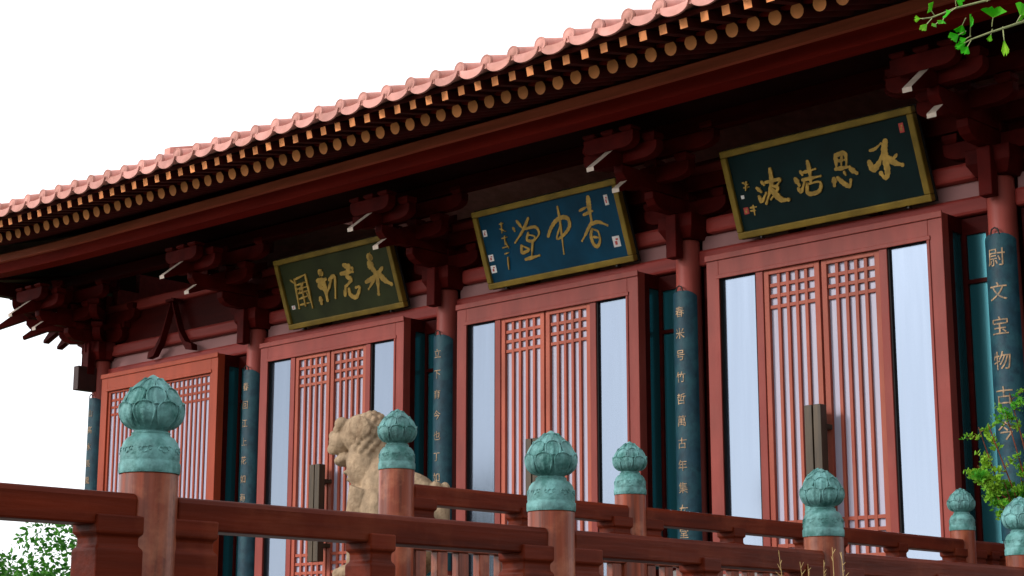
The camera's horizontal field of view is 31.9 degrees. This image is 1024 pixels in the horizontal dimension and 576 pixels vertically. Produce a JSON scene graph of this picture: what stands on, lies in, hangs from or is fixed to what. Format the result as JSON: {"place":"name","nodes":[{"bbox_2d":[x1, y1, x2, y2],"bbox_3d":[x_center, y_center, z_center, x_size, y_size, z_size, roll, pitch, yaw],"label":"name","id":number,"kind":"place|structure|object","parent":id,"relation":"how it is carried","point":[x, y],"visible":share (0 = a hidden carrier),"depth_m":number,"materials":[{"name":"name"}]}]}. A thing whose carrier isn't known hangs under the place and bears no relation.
{"place":"outdoors","nodes":[
{"label":"outdoors","id":0,"kind":"place"},
{"bbox_2d":[0,549,57,575],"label":"broadleaf tree","id":1,"kind":"object","parent":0,"point":[4,571],"visible":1,"depth_m":30.20,"materials":[{"name":"green plant"}]},
{"bbox_2d":[2,522,76,575],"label":"broadleaf tree","id":2,"kind":"object","parent":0,"point":[31,561],"visible":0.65,"depth_m":31.88,"materials":[{"name":"green plant"}]},
{"bbox_2d":[0,0,654,575],"label":"sky","id":3,"kind":"structure","parent":0,"point":[88,87],"materials":[{"name":"white"}]},
{"bbox_2d":[327,410,449,575],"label":"stone lion","id":4,"kind":"object","parent":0,"point":[356,445],"visible":0.43,"depth_m":16.71},
{"bbox_2d":[0,0,1023,575],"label":"temple hall","id":5,"kind":"structure","parent":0,"point":[854,356],"depth_m":19.38,"materials":[{"name":"red wood"}]},
{"bbox_2d":[85,394,100,489],"bbox_3d":[-6.259,3.009,26.524,0.319,2.898,0.122,-11,-16,43],"label":"couplet board","id":6,"kind":"object","parent":5,"relation":"attached to","point":[92,449],"visible":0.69,"depth_m":26.60,"materials":[{"name":"teal paint"}]},
{"bbox_2d":[97,352,238,575],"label":"doorway","id":7,"kind":"structure","parent":5,"relation":"in","point":[206,438],"depth_m":24.69,"materials":[{"name":"red wood"}]},
{"bbox_2d":[237,365,259,575],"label":"couplet board","id":8,"kind":"object","parent":5,"relation":"attached to","point":[248,467],"visible":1,"depth_m":23.98,"materials":[{"name":"teal paint"}]},
{"bbox_2d":[254,316,426,575],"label":"doorway","id":9,"kind":"structure","parent":5,"relation":"in","point":[309,382],"depth_m":22.81,"materials":[{"name":"paint"}]},
{"bbox_2d":[273,235,410,329],"bbox_3d":[-2.228,-0.050,23.099,2.274,0.998,0.105,-11,3,43],"label":"name board","id":10,"kind":"object","parent":5,"relation":"attached to","point":[348,280],"visible":0.99,"depth_m":23.04,"materials":[{"name":"black wood"}]},
{"bbox_2d":[432,330,452,570],"bbox_3d":[-0.866,1.932,21.484,0.319,2.898,0.122,-11,-16,43],"label":"couplet board","id":11,"kind":"object","parent":5,"relation":"attached to","point":[442,405],"visible":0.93,"depth_m":21.52,"materials":[{"name":"teal paint"}]},
{"bbox_2d":[471,177,640,289],"bbox_3d":[0.465,-0.588,20.582,2.274,0.998,0.105,-11,3,43],"label":"name board","id":12,"kind":"object","parent":5,"relation":"attached to","point":[575,229],"visible":1,"depth_m":20.51,"materials":[{"name":"blue wood"}]},
{"bbox_2d":[456,270,662,575],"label":"doorway","id":13,"kind":"structure","parent":5,"relation":"in","point":[579,361],"depth_m":20.09,"materials":[{"name":"paint"}]},
{"bbox_2d":[673,285,702,540],"bbox_3d":[1.831,1.394,18.964,0.319,2.898,0.122,-11,-16,43],"label":"couplet board","id":14,"kind":"object","parent":5,"relation":"attached to","point":[687,420],"visible":0.94,"depth_m":18.94,"materials":[{"name":"teal paint"}]},
{"bbox_2d":[719,103,938,239],"bbox_3d":[3.147,-1.124,18.076,2.334,0.998,0.105,-11,3,43],"label":"name board","id":15,"kind":"object","parent":5,"relation":"attached to","point":[878,162],"visible":1,"depth_m":17.99,"materials":[{"name":"wood"}]},
{"bbox_2d":[704,210,978,573],"bbox_3d":[3.146,1.132,17.659,2.820,3.365,0.660,-11,-16,43],"label":"doorway","id":16,"kind":"structure","parent":5,"relation":"in","point":[844,353],"depth_m":17.45,"materials":[{"name":"paint"}]},
{"bbox_2d":[985,227,1023,540],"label":"couplet board","id":17,"kind":"object","parent":5,"relation":"attached to","point":[1004,316],"visible":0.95,"depth_m":16.47,"materials":[{"name":"teal paint"}]},
{"bbox_2d":[0,375,1023,575],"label":"wooden railing","id":18,"kind":"object","parent":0,"point":[145,520],"visible":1,"depth_m":6.85,"materials":[{"name":"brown wood"}]},
{"bbox_2d":[959,388,1023,519],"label":"young shrub","id":19,"kind":"object","parent":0,"point":[997,491],"visible":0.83,"depth_m":13.17,"materials":[{"name":"green plant"}]},
{"label":"path","id":20,"kind":"structure","parent":0,"visible":0},
{"bbox_2d":[775,548,848,575],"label":"dry reeds","id":21,"kind":"object","parent":20,"relation":"on","point":[810,568],"visible":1,"depth_m":7.99,"materials":[{"name":"plant"}]},
{"bbox_2d":[914,0,1023,55],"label":"ginkgo tree","id":22,"kind":"object","parent":20,"relation":"on","point":[991,11],"visible":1,"depth_m":4.50,"materials":[{"name":"green plant"}]},
{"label":"terrace","id":23,"kind":"structure","parent":0,"visible":0},
{"bbox_2d":[377,409,1005,575],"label":"wooden railing","id":24,"kind":"object","parent":23,"relation":"on","point":[628,512],"visible":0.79,"depth_m":11.49,"materials":[{"name":"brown wood"}]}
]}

